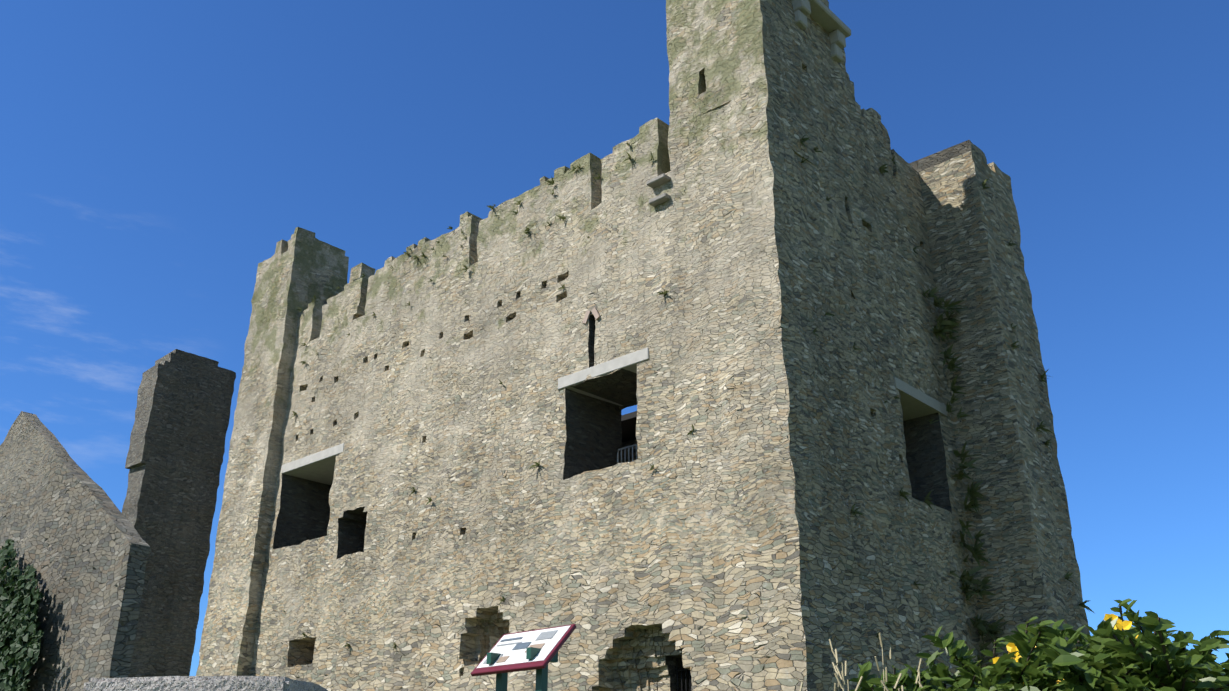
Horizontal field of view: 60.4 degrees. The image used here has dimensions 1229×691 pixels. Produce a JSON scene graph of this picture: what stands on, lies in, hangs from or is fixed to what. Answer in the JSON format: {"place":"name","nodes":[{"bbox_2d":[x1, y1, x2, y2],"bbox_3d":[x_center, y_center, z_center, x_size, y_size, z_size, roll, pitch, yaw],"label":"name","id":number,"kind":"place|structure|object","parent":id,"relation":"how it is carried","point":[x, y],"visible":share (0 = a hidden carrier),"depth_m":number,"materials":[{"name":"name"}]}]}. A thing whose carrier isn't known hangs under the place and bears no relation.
{"place":"outdoors","nodes":[
{"label":"outdoors","id":0,"kind":"place"},
{"bbox_2d":[0,0,1228,675],"label":"sky","id":1,"kind":"structure","parent":0,"point":[154,154],"materials":[{"name":"blue"}]},
{"bbox_2d":[696,0,1089,690],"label":"castle wall","id":2,"kind":"structure","parent":0,"point":[862,232],"depth_m":19.91,"materials":[{"name":"grey stone"}]},
{"bbox_2d":[893,377,946,420],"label":"lintel","id":3,"kind":"structure","parent":2,"relation":"attached to","point":[915,403],"depth_m":20.63,"materials":[{"name":"stone"}]},
{"bbox_3d":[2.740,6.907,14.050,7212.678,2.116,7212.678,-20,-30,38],"label":"ground","id":4,"kind":"structure","parent":0,"visible":0},
{"bbox_2d":[0,411,149,690],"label":"gable wall","id":5,"kind":"structure","parent":4,"relation":"on","point":[81,545],"depth_m":12.07,"materials":[{"name":"stone"}]},
{"bbox_2d":[0,539,43,690],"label":"gable ivy","id":6,"kind":"object","parent":5,"relation":"attached to","point":[20,634],"visible":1,"depth_m":11.95,"materials":[{"name":"green plant"}]},
{"bbox_2d":[122,349,235,676],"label":"ruined tower","id":7,"kind":"structure","parent":4,"relation":"on","point":[174,459],"depth_m":30.23,"materials":[{"name":"stone"}]},
{"bbox_2d":[83,676,327,690],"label":"granite block","id":8,"kind":"structure","parent":4,"relation":"on","point":[221,683],"depth_m":7.05,"materials":[{"name":"grey stone"}]},
{"bbox_2d":[487,647,557,690],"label":"sign posts","id":9,"kind":"object","parent":4,"relation":"on","point":[541,677],"visible":0.42,"depth_m":9.95,"materials":[{"name":"green metal"}]},
{"bbox_2d":[497,642,521,645],"bbox_3d":[-1.040,2.950,10.438,0.354,0.016,0.015,-20,-30,38],"label":"sign text line","id":10,"kind":"object","parent":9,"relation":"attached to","point":[509,644],"visible":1,"depth_m":10.43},
{"bbox_2d":[471,624,575,675],"bbox_3d":[-0.884,2.950,10.217,1.010,0.443,0.440,-20,-30,38],"label":"sign frame","id":11,"kind":"object","parent":9,"relation":"on","point":[519,666],"visible":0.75,"depth_m":9.99,"materials":[{"name":"red metal"}]},
{"bbox_2d":[476,625,570,668],"bbox_3d":[-0.885,2.922,10.228,0.940,0.356,0.354,-20,-30,38],"label":"sign panel","id":12,"kind":"object","parent":11,"relation":"in","point":[518,656],"visible":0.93,"depth_m":10.18,"materials":[{"name":"white plastic"}]},
{"bbox_2d":[496,656,508,662],"bbox_3d":[-1.078,3.029,10.194,0.121,0.062,0.062,-20,-30,38],"label":"sign picture panel","id":13,"kind":"object","parent":12,"relation":"attached to","point":[503,659],"visible":1,"depth_m":10.19,"materials":[{"name":"beige"}]},
{"bbox_2d":[500,637,522,641],"bbox_3d":[-1.024,2.924,10.511,0.303,0.024,0.024,-20,-30,38],"label":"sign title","id":14,"kind":"object","parent":12,"relation":"attached to","point":[510,639],"visible":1,"depth_m":10.51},
{"bbox_2d":[512,642,530,649],"bbox_3d":[-0.900,2.916,10.253,0.202,0.070,0.070,-20,-30,38],"label":"sign picture panel","id":15,"kind":"object","parent":12,"relation":"attached to","point":[524,645],"visible":1,"depth_m":10.25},
{"bbox_2d":[535,630,557,640],"bbox_3d":[-0.656,2.796,10.190,0.222,0.087,0.087,-20,-30,38],"label":"sign picture panel","id":16,"kind":"object","parent":12,"relation":"attached to","point":[546,635],"visible":1,"depth_m":10.18,"materials":[{"name":"grey paper"}]},
{"bbox_2d":[525,643,544,652],"bbox_3d":[-0.759,2.882,10.068,0.202,0.079,0.078,-20,-30,38],"label":"sign picture panel","id":17,"kind":"object","parent":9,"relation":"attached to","point":[541,645],"visible":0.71,"depth_m":10.07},
{"bbox_2d":[196,0,861,690],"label":"castle wall","id":18,"kind":"structure","parent":4,"relation":"on","point":[634,570],"depth_m":20.61,"materials":[{"name":"grey stone"}]},
{"bbox_2d":[281,443,344,484],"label":"lintel","id":19,"kind":"structure","parent":18,"relation":"on","point":[319,467],"depth_m":26.09,"materials":[{"name":"concrete"}]},
{"bbox_2d":[307,238,374,308],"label":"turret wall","id":20,"kind":"structure","parent":18,"relation":"attached to","point":[328,273],"depth_m":29.72,"materials":[{"name":"stone"}]},
{"bbox_2d":[582,307,600,323],"bbox_3d":[-0.446,-0.581,20.413,0.450,0.277,0.040,-20,-30,38],"label":"arrow slit head","id":21,"kind":"object","parent":18,"relation":"attached to","point":[596,314],"visible":0.93,"depth_m":20.42},
{"bbox_2d":[558,347,648,405],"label":"lintel","id":22,"kind":"structure","parent":18,"relation":"attached to","point":[607,367],"depth_m":19.74,"materials":[{"name":"concrete"}]},
{"bbox_2d":[617,444,637,463],"bbox_3d":[0.717,2.267,20.251,1.797,0.967,0.037,-20,-30,38],"label":"railing","id":23,"kind":"object","parent":18,"relation":"attached to","point":[624,448],"depth_m":20.78,"materials":[{"name":"grey metal"}]},
{"bbox_2d":[621,411,636,441],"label":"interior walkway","id":24,"kind":"structure","parent":18,"relation":"on","point":[628,422],"depth_m":26.90,"materials":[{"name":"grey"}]},
{"bbox_2d":[647,173,670,206],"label":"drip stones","id":25,"kind":"object","parent":18,"relation":"attached to","point":[659,180],"visible":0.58,"depth_m":20.00,"materials":[{"name":"grey stone"}]},
{"bbox_2d":[675,658,690,690],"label":"gate door","id":26,"kind":"structure","parent":18,"relation":"attached to","point":[681,669],"depth_m":17.35,"materials":[{"name":"black metal"}]},
{"bbox_2d":[283,135,1093,667],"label":"wall plants","id":27,"kind":"object","parent":18,"relation":"attached to","point":[983,627],"depth_m":20.42,"materials":[{"name":"green plant"}]},
{"bbox_2d":[791,0,850,62],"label":"machicolation","id":28,"kind":"object","parent":18,"relation":"attached to","point":[829,21],"visible":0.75,"depth_m":21.58,"materials":[{"name":"stone"}]},
{"bbox_2d":[620,439,637,462],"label":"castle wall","id":29,"kind":"structure","parent":4,"relation":"on","point":[629,443],"depth_m":27.82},
{"bbox_2d":[799,633,924,690],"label":"tall grass stalks","id":30,"kind":"object","parent":4,"relation":"on","point":[837,674],"depth_m":2.77,"materials":[{"name":"beige"}]},
{"bbox_2d":[849,598,1228,690],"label":"shrub","id":31,"kind":"object","parent":4,"relation":"on","point":[1057,652],"depth_m":2.84,"materials":[{"name":"green plant"}]}
]}

